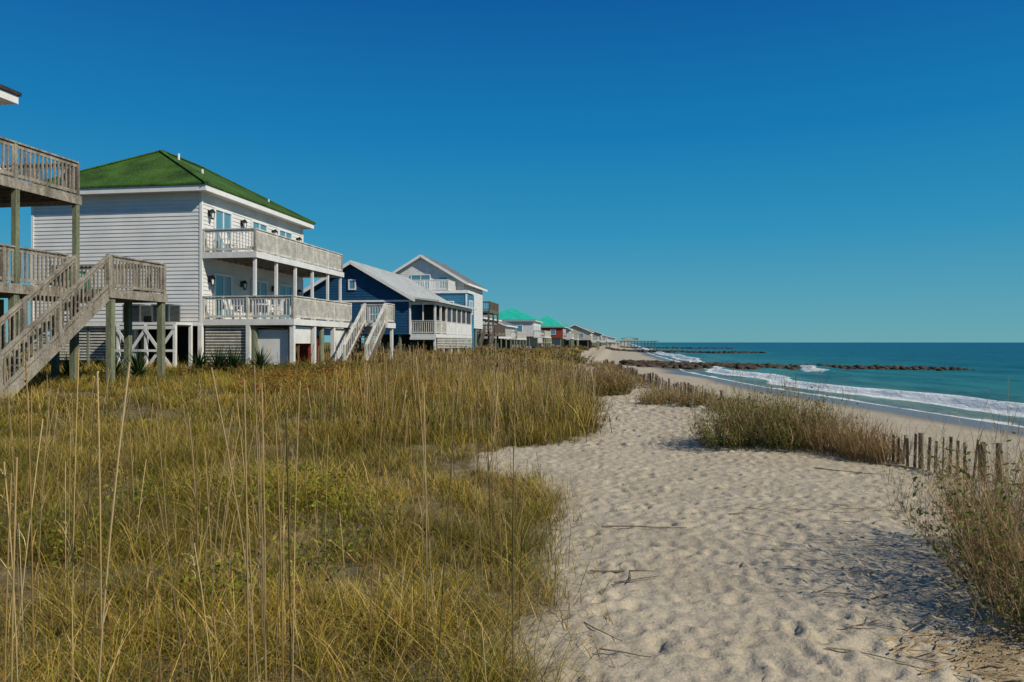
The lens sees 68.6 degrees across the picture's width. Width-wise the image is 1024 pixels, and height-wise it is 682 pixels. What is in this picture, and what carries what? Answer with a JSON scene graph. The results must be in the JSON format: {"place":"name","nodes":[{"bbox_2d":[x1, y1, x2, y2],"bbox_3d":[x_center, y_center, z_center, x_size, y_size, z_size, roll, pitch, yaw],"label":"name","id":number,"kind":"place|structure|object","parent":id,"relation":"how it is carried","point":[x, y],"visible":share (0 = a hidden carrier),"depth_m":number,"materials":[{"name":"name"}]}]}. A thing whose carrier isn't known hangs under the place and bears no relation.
{"place":"outdoors","nodes":[
{"label":"outdoors","id":0,"kind":"place"},
{"bbox_2d":[253,257,341,321],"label":"deck posts","id":1,"kind":"object","parent":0,"point":[294,280],"visible":0.7,"depth_m":36.61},
{"bbox_2d":[0,344,621,681],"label":"dune grass","id":2,"kind":"structure","parent":0,"point":[349,435],"depth_m":6.74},
{"bbox_2d":[0,342,1023,681],"bbox_3d":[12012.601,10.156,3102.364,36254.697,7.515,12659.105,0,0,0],"label":"sand ground","id":3,"kind":"structure","parent":0,"point":[722,596],"depth_m":6.14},
{"bbox_2d":[3,290,110,398],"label":"stairs","id":4,"kind":"structure","parent":3,"relation":"on","point":[45,357],"depth_m":20.36,"materials":[{"name":"grey wood"}]},
{"bbox_2d":[0,254,110,399],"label":"stair railing","id":5,"kind":"object","parent":4,"relation":"on","point":[21,309],"visible":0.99,"depth_m":20.40,"materials":[{"name":"grey wood"}]},
{"bbox_2d":[42,351,91,378],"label":"yucca plant","id":6,"kind":"object","parent":3,"relation":"on","point":[66,369],"visible":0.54,"depth_m":22.96,"materials":[{"name":"green plant"}]},
{"bbox_2d":[0,189,164,385],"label":"posts","id":7,"kind":"object","parent":3,"relation":"on","point":[13,299],"visible":0.52,"depth_m":22.47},
{"bbox_2d":[0,185,61,202],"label":"deck joists","id":8,"kind":"object","parent":7,"relation":"on","point":[5,195],"visible":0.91,"depth_m":21.85,"materials":[{"name":"brown wood"}]},
{"bbox_2d":[0,175,81,207],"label":"deck fascia","id":9,"kind":"structure","parent":8,"relation":"attached to","point":[68,199],"depth_m":21.55,"materials":[{"name":"grey wood"}]},
{"bbox_2d":[0,292,95,301],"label":"deck joists","id":10,"kind":"object","parent":7,"relation":"on","point":[5,295],"visible":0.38,"depth_m":22.86,"materials":[{"name":"brown wood"}]},
{"bbox_2d":[0,282,133,302],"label":"deck fascia","id":11,"kind":"structure","parent":10,"relation":"attached to","point":[5,287],"depth_m":20.54,"materials":[{"name":"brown wood"}]},
{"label":"lower deck boards","id":12,"kind":"object","parent":10,"relation":"on","visible":0},
{"bbox_2d":[0,136,165,293],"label":"deck railing","id":13,"kind":"object","parent":12,"relation":"on","point":[68,175],"visible":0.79,"depth_m":21.82,"materials":[{"name":"grey wood"}]},
{"bbox_2d":[76,289,167,302],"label":"landing fascia","id":14,"kind":"structure","parent":7,"relation":"attached to","point":[146,297],"depth_m":23.28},
{"bbox_2d":[86,348,137,376],"bbox_3d":[-12.351,0.642,23.232,1.585,0.985,1.532,0,0,-37],"label":"yucca plant","id":15,"kind":"object","parent":3,"relation":"on","point":[117,368],"visible":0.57,"depth_m":23.26,"materials":[{"name":"green plant"}]},
{"bbox_2d":[116,349,156,375],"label":"yucca plant","id":16,"kind":"object","parent":3,"relation":"on","point":[135,368],"visible":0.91,"depth_m":23.86,"materials":[{"name":"green plant"}]},
{"bbox_2d":[115,322,192,368],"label":"ac platform","id":17,"kind":"structure","parent":3,"relation":"on","point":[136,327],"depth_m":31.92,"materials":[{"name":"white paint"}]},
{"bbox_2d":[122,304,151,321],"bbox_3d":[-16.285,-1.193,32.651,0.840,0.800,0.840,0,0,9],"label":"air conditioner","id":18,"kind":"object","parent":17,"relation":"on","point":[141,312],"visible":0.69,"depth_m":32.30,"materials":[{"name":"metal"}]},
{"bbox_2d":[151,304,180,321],"bbox_3d":[-14.951,-1.193,32.444,0.840,0.800,0.840,0,0,9],"label":"air conditioner","id":19,"kind":"object","parent":17,"relation":"on","point":[172,312],"visible":0.69,"depth_m":32.13,"materials":[{"name":"metal"}]},
{"bbox_2d":[79,327,284,366],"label":"under house wall","id":20,"kind":"structure","parent":3,"relation":"on","point":[182,342],"depth_m":35.61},
{"bbox_2d":[39,325,348,367],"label":"piles","id":21,"kind":"object","parent":3,"relation":"on","point":[320,331],"visible":0.17,"depth_m":33.98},
{"bbox_2d":[35,325,245,363],"bbox_3d":[-16.697,0.176,33.579,10.400,1.765,0.036,0,0,9],"label":"slatted skirt","id":22,"kind":"object","parent":21,"relation":"attached to","point":[138,342],"visible":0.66,"depth_m":33.68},
{"bbox_2d":[31,184,313,328],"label":"trim","id":23,"kind":"structure","parent":21,"relation":"on","point":[201,189],"depth_m":33.28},
{"bbox_2d":[34,152,314,224],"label":"hip roof","id":24,"kind":"structure","parent":23,"relation":"on","point":[157,169],"depth_m":34.57,"materials":[{"name":"green"}]},
{"bbox_2d":[44,150,315,223],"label":"roof ridge caps","id":25,"kind":"object","parent":24,"relation":"on","point":[167,154],"visible":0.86,"depth_m":36.34,"materials":[{"name":"green"}]},
{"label":"walls","id":26,"kind":"object","parent":23,"relation":"on","visible":0},
{"bbox_2d":[34,192,301,321],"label":"clapboards","id":27,"kind":"object","parent":26,"relation":"on","point":[159,227],"visible":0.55,"depth_m":33.60,"materials":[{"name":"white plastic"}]},
{"bbox_2d":[213,207,292,318],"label":"window frames","id":28,"kind":"structure","parent":26,"relation":"attached to","point":[214,227],"depth_m":37.24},
{"bbox_2d":[216,210,290,318],"bbox_3d":[-12.851,-3.514,37.790,0.045,4.840,7.720,0,0,9],"label":"window glass","id":29,"kind":"object","parent":28,"relation":"in","point":[219,279],"visible":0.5,"depth_m":35.00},
{"bbox_2d":[208,209,301,295],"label":"wall lanterns","id":30,"kind":"object","parent":26,"relation":"attached to","point":[210,212],"depth_m":36.24,"materials":[{"name":"black metal"}]},
{"bbox_2d":[211,257,335,326],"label":"deck joists","id":31,"kind":"object","parent":21,"relation":"on","point":[264,264],"visible":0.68,"depth_m":37.00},
{"bbox_2d":[202,251,352,327],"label":"deck fascia","id":32,"kind":"structure","parent":31,"relation":"attached to","point":[265,256],"depth_m":32.92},
{"bbox_2d":[202,228,394,322],"bbox_3d":[-9.788,-2.820,37.477,6.165,4.190,10.110,0,0,9],"label":"deck railing","id":33,"kind":"object","parent":21,"relation":"on","point":[295,250],"visible":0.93,"depth_m":34.03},
{"bbox_2d":[219,232,238,251],"bbox_3d":[-12.703,-4.411,33.679,0.675,1.021,0.610,0,0,16],"label":"patio chair","id":34,"kind":"object","parent":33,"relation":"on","point":[228,241],"visible":0.56,"depth_m":33.75,"materials":[{"name":"white plastic"}]},
{"bbox_2d":[268,296,284,318],"bbox_3d":[-10.549,-1.471,33.651,0.675,1.021,0.610,0,0,-4],"label":"patio chair","id":35,"kind":"object","parent":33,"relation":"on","point":[278,309],"visible":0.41,"depth_m":33.55,"materials":[{"name":"white plastic"}]},
{"bbox_2d":[355,323,395,327],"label":"landing fascia","id":36,"kind":"structure","parent":33,"relation":"attached to","point":[390,325],"depth_m":39.00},
{"bbox_2d":[258,326,345,364],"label":"panels","id":37,"kind":"object","parent":21,"relation":"attached to","point":[276,341],"visible":0.59,"depth_m":32.86,"materials":[{"name":"white paint"}]},
{"bbox_2d":[181,348,212,368],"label":"yucca plant","id":38,"kind":"object","parent":3,"relation":"on","point":[199,361],"visible":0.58,"depth_m":27.82,"materials":[{"name":"green plant"}]},
{"bbox_2d":[0,458,419,619],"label":"seaside weeds","id":39,"kind":"object","parent":3,"relation":"on","point":[209,589],"visible":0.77,"depth_m":6.64,"materials":[{"name":"green plant"}]},
{"bbox_2d":[194,344,231,369],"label":"yucca plant","id":40,"kind":"object","parent":3,"relation":"on","point":[215,363],"visible":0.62,"depth_m":27.46,"materials":[{"name":"green plant"}]},
{"bbox_2d":[213,345,250,369],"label":"yucca plant","id":41,"kind":"object","parent":3,"relation":"on","point":[233,360],"visible":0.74,"depth_m":27.30,"materials":[{"name":"green plant"}]},
{"bbox_2d":[244,344,274,368],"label":"yucca plant","id":42,"kind":"object","parent":3,"relation":"on","point":[259,361],"visible":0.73,"depth_m":27.89,"materials":[{"name":"green plant"}]},
{"bbox_2d":[147,357,421,376],"bbox_3d":[-7.989,1.011,28.459,9.073,0.934,6.376,0,0,0],"label":"shrub thicket","id":43,"kind":"object","parent":3,"relation":"on","point":[285,365],"visible":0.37,"depth_m":27.05,"materials":[{"name":"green plant"}]},
{"bbox_2d":[198,325,392,364],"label":"white lower posts","id":44,"kind":"object","parent":3,"relation":"on","point":[249,338],"visible":0.51,"depth_m":32.87,"materials":[{"name":"paint"}]},
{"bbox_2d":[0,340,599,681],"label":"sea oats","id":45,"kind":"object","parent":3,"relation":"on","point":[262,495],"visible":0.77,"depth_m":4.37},
{"bbox_2d":[295,335,317,363],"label":"under house panel","id":46,"kind":"structure","parent":3,"relation":"on","point":[303,350],"depth_m":36.49,"materials":[{"name":"red"}]},
{"bbox_2d":[228,361,474,396],"bbox_3d":[-4.700,1.135,22.718,7.370,1.195,7.792,0,0,0],"label":"red shrub","id":47,"kind":"object","parent":3,"relation":"on","point":[280,373],"visible":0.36,"depth_m":21.63,"materials":[{"name":"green plant"}]},
{"bbox_2d":[346,324,385,360],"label":"beach stairs","id":48,"kind":"structure","parent":3,"relation":"on","point":[358,340],"depth_m":37.81,"materials":[{"name":"grey wood"}]},
{"bbox_2d":[343,303,385,363],"bbox_3d":[-7.332,-0.275,37.537,1.230,3.400,3.000,0,0,9],"label":"stair railing","id":49,"kind":"object","parent":48,"relation":"on","point":[378,319],"visible":0.96,"depth_m":37.50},
{"bbox_2d":[352,334,471,352],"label":"piles","id":50,"kind":"object","parent":3,"relation":"on","point":[386,340],"visible":0.09,"depth_m":60.93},
{"bbox_2d":[324,334,409,335],"bbox_3d":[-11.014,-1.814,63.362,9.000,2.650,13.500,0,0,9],"label":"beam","id":51,"kind":"structure","parent":50,"relation":"on","point":[383,334],"depth_m":57.68,"materials":[{"name":"blue"}]},
{"bbox_2d":[342,279,381,322],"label":"window frames","id":52,"kind":"structure","parent":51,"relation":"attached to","point":[369,314],"depth_m":56.38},
{"bbox_2d":[329,280,381,321],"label":"window glass","id":53,"kind":"object","parent":52,"relation":"in","point":[351,284],"visible":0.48,"depth_m":56.40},
{"bbox_2d":[303,261,438,333],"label":"rake trim","id":54,"kind":"structure","parent":51,"relation":"on","point":[371,275],"depth_m":56.05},
{"bbox_2d":[303,260,445,300],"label":"roof","id":55,"kind":"structure","parent":54,"relation":"on","point":[390,282],"depth_m":59.63,"materials":[{"name":"metal"}]},
{"bbox_2d":[351,260,447,301],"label":"roof seams","id":56,"kind":"object","parent":55,"relation":"on","point":[412,283],"visible":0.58,"depth_m":61.66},
{"bbox_2d":[303,265,451,334],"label":"clapboards","id":57,"kind":"object","parent":51,"relation":"on","point":[368,287],"visible":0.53,"depth_m":56.58,"materials":[{"name":"blue"}]},
{"bbox_2d":[411,320,470,334],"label":"deck railing","id":58,"kind":"object","parent":50,"relation":"on","point":[438,326],"visible":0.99,"depth_m":55.97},
{"bbox_2d":[437,337,471,347],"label":"skirt","id":59,"kind":"object","parent":50,"relation":"attached to","point":[453,342],"visible":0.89,"depth_m":60.86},
{"bbox_2d":[381,328,481,349],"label":"piles","id":60,"kind":"object","parent":3,"relation":"on","point":[475,336],"visible":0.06,"depth_m":78.77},
{"bbox_2d":[389,336,473,349],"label":"walls","id":61,"kind":"structure","parent":60,"relation":"on","point":[407,341],"depth_m":74.72,"materials":[{"name":"wood"}]},
{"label":"walls","id":62,"kind":"object","parent":61,"relation":"on","visible":0},
{"bbox_2d":[414,279,455,289],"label":"balcony railing","id":63,"kind":"object","parent":62,"relation":"attached to","point":[451,285],"visible":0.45,"depth_m":70.17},
{"bbox_2d":[396,258,482,328],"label":"clapboards","id":64,"kind":"object","parent":62,"relation":"on","point":[420,266],"visible":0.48,"depth_m":73.75,"materials":[{"name":"white paint"}]},
{"bbox_2d":[431,290,474,294],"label":"balcony fascia","id":65,"kind":"structure","parent":64,"relation":"attached to","point":[454,291],"depth_m":69.84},
{"bbox_2d":[411,274,472,314],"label":"window frames","id":66,"kind":"structure","parent":62,"relation":"attached to","point":[438,286],"depth_m":73.29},
{"bbox_2d":[412,275,471,306],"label":"window glass","id":67,"kind":"object","parent":66,"relation":"in","point":[417,277],"visible":0.43,"depth_m":73.52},
{"bbox_2d":[410,302,471,352],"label":"porch frame","id":68,"kind":"object","parent":3,"relation":"on","point":[460,328],"visible":0.77,"depth_m":59.54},
{"bbox_2d":[410,334,471,337],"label":"deck fascia","id":69,"kind":"structure","parent":68,"relation":"attached to","point":[438,335],"depth_m":56.72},
{"bbox_2d":[413,297,476,309],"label":"porch roof","id":70,"kind":"structure","parent":68,"relation":"attached to","point":[443,302],"depth_m":57.72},
{"bbox_2d":[423,306,469,333],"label":"insect screens","id":71,"kind":"object","parent":68,"relation":"in","point":[428,312],"visible":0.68,"depth_m":59.23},
{"bbox_2d":[331,347,559,374],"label":"shrub thicket","id":72,"kind":"object","parent":3,"relation":"on","point":[381,360],"visible":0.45,"depth_m":43.23,"materials":[{"name":"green plant"}]},
{"bbox_2d":[477,301,505,348],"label":"wooden deck tower","id":73,"kind":"structure","parent":3,"relation":"on","point":[497,328],"depth_m":83.82,"materials":[{"name":"brown"}]},
{"bbox_2d":[404,340,595,363],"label":"shrub thicket","id":74,"kind":"object","parent":3,"relation":"on","point":[577,357],"visible":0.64,"depth_m":70.87,"materials":[{"name":"green plant"}]},
{"bbox_2d":[508,340,525,348],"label":"piles","id":75,"kind":"object","parent":3,"relation":"on","point":[516,343],"visible":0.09,"depth_m":121.78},
{"bbox_2d":[511,331,525,337],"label":"deck railing","id":76,"kind":"object","parent":75,"relation":"on","point":[519,334],"visible":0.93,"depth_m":116.46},
{"bbox_2d":[514,336,550,347],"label":"piles","id":77,"kind":"object","parent":3,"relation":"on","point":[546,341],"visible":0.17,"depth_m":136.30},
{"bbox_2d":[512,336,537,347],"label":"walls","id":78,"kind":"structure","parent":77,"relation":"on","point":[533,341],"depth_m":134.25,"materials":[{"name":"beige"}]},
{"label":"walls","id":79,"kind":"object","parent":78,"relation":"on","visible":0},
{"bbox_2d":[505,321,540,335],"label":"clapboards","id":80,"kind":"object","parent":79,"relation":"on","point":[528,327],"visible":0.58,"depth_m":133.24,"materials":[{"name":"white paint"}]},
{"bbox_2d":[494,308,542,321],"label":"roof","id":81,"kind":"structure","parent":80,"relation":"on","point":[511,314],"depth_m":134.74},
{"bbox_2d":[447,420,651,681],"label":"edge grass","id":82,"kind":"structure","parent":3,"relation":"on","point":[564,568],"depth_m":5.50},
{"bbox_2d":[560,338,573,347],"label":"piles","id":83,"kind":"object","parent":3,"relation":"on","point":[571,342],"visible":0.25,"depth_m":174.64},
{"bbox_2d":[541,338,563,346],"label":"walls","id":84,"kind":"structure","parent":83,"relation":"on","point":[555,341],"depth_m":173.12,"materials":[{"name":"beige"}]},
{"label":"walls","id":85,"kind":"object","parent":84,"relation":"on","visible":0},
{"bbox_2d":[541,327,565,337],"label":"clapboards","id":86,"kind":"object","parent":85,"relation":"on","point":[559,332],"visible":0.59,"depth_m":172.20,"materials":[{"name":"red"}]},
{"bbox_2d":[539,316,566,326],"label":"roof","id":87,"kind":"structure","parent":86,"relation":"on","point":[548,321],"depth_m":173.11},
{"bbox_2d":[549,358,641,396],"bbox_3d":[2.816,1.237,25.193,3.319,1.442,3.399,0,0,0],"label":"dune bush","id":88,"kind":"object","parent":3,"relation":"on","point":[618,384],"visible":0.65,"depth_m":24.64,"materials":[{"name":"brown plant"}]},
{"bbox_2d":[591,335,619,346],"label":"white cottage","id":89,"kind":"structure","parent":3,"relation":"on","point":[611,339],"depth_m":350.45,"materials":[{"name":"paint"}]},
{"bbox_2d":[584,622,649,656],"bbox_3d":[0.545,1.759,4.401,0.187,0.009,0.609,0,0,-30],"label":"driftwood twig","id":90,"kind":"object","parent":3,"relation":"on","point":[615,638],"visible":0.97,"depth_m":4.29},
{"bbox_2d":[584,360,655,388],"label":"dune bush","id":91,"kind":"object","parent":3,"relation":"on","point":[602,364],"visible":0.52,"depth_m":42.93,"materials":[{"name":"brown plant"}]},
{"bbox_2d":[590,570,657,582],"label":"driftwood twig","id":92,"kind":"object","parent":3,"relation":"on","point":[606,571],"visible":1,"depth_m":5.78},
{"bbox_2d":[614,337,657,346],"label":"fishing pier","id":93,"kind":"structure","parent":3,"relation":"on","point":[629,340],"depth_m":561.80,"materials":[{"name":"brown wood"}]},
{"bbox_2d":[601,526,686,527],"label":"driftwood twig","id":94,"kind":"object","parent":3,"relation":"on","point":[643,526],"visible":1,"depth_m":7.08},
{"bbox_2d":[621,346,733,348],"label":"rock groyne","id":95,"kind":"object","parent":3,"relation":"on","point":[676,347],"visible":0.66,"depth_m":433.23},
{"bbox_2d":[605,347,766,352],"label":"rock groyne","id":96,"kind":"object","parent":3,"relation":"on","point":[654,351],"visible":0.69,"depth_m":254.73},
{"bbox_2d":[635,377,783,417],"bbox_3d":[4.736,1.470,19.550,2.170,0.905,7.383,0,0,-12],"label":"dune bush","id":97,"kind":"object","parent":3,"relation":"on","point":[661,397],"visible":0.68,"depth_m":20.49,"materials":[{"name":"brown plant"}]},
{"bbox_2d":[619,359,801,369],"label":"rock groyne","id":98,"kind":"object","parent":3,"relation":"on","point":[670,364],"visible":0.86,"depth_m":100.39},
{"bbox_2d":[675,363,865,453],"bbox_3d":[4.048,1.061,11.944,2.901,1.490,2.179,0,0,18],"label":"dune bush","id":99,"kind":"object","parent":3,"relation":"on","point":[740,429],"visible":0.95,"depth_m":11.68,"materials":[{"name":"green plant"}]},
{"bbox_2d":[603,359,1001,482],"bbox_3d":[6.261,1.647,35.711,1.215,0.832,52.648,0,0,2],"label":"sand fence","id":100,"kind":"object","parent":3,"relation":"on","point":[687,388],"visible":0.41,"depth_m":10.43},
{"bbox_2d":[667,361,970,370],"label":"rock groyne","id":101,"kind":"object","parent":3,"relation":"on","point":[879,367],"visible":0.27,"depth_m":97.79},
{"bbox_2d":[783,398,913,465],"bbox_3d":[5.002,1.294,11.261,2.135,1.075,1.555,0,0,44],"label":"dune bush","id":102,"kind":"object","parent":3,"relation":"on","point":[846,441],"visible":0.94,"depth_m":10.99,"materials":[{"name":"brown plant"}]},
{"bbox_2d":[716,501,1015,668],"bbox_3d":[3.332,1.750,5.888,2.588,0.068,4.537,0,0,0],"label":"reed debris","id":103,"kind":"object","parent":3,"relation":"on","point":[859,571],"visible":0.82,"depth_m":5.91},
{"bbox_2d":[826,612,1023,681],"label":"reed debris","id":104,"kind":"object","parent":3,"relation":"on","point":[988,654],"visible":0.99,"depth_m":4.22,"materials":[{"name":"plant"}]},
{"bbox_2d":[857,378,1023,642],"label":"dune bush","id":105,"kind":"object","parent":3,"relation":"on","point":[995,531],"visible":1,"depth_m":5.09,"materials":[{"name":"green plant"}]},
{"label":"piles","id":106,"kind":"object","parent":3,"relation":"on","visible":0},
{"bbox_2d":[566,340,590,347],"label":"walls","id":107,"kind":"structure","parent":106,"relation":"on","point":[583,342],"depth_m":216.24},
{"bbox_2d":[0,0,1023,341],"label":"sky","id":108,"kind":"structure","parent":0,"point":[645,170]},
{"bbox_2d":[626,342,1023,427],"bbox_3d":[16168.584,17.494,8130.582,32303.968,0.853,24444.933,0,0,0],"label":"sea","id":109,"kind":"structure","parent":0,"point":[996,365],"depth_m":86.80,"materials":[{"name":"liquid"}]},
{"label":"roof","id":110,"kind":"object","parent":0,"visible":0},
{"bbox_2d":[392,255,487,291],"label":"rake trim","id":111,"kind":"structure","parent":110,"relation":"attached to","point":[436,265],"depth_m":73.10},
{"bbox_2d":[421,254,485,288],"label":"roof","id":112,"kind":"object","parent":111,"relation":"on","point":[456,273],"visible":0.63,"depth_m":76.93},
{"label":"walls","id":113,"kind":"object","parent":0,"visible":0},
{"bbox_2d":[566,325,592,339],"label":"clapboards","id":114,"kind":"object","parent":113,"relation":"on","point":[576,330],"visible":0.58,"depth_m":215.43,"materials":[{"name":"beige"}]},
{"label":"walls","id":115,"kind":"object","parent":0,"visible":0},
{"bbox_2d":[0,89,17,104],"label":"eaves","id":116,"kind":"object","parent":115,"relation":"on","point":[7,98],"visible":1,"depth_m":21.71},
{"bbox_2d":[0,84,21,96],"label":"roof","id":117,"kind":"structure","parent":116,"relation":"on","point":[10,90],"depth_m":21.66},
{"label":"blue storey","id":118,"kind":"object","parent":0,"visible":0},
{"bbox_2d":[436,294,473,335],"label":"blue clapboards","id":119,"kind":"object","parent":118,"relation":"on","point":[459,299],"visible":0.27,"depth_m":69.93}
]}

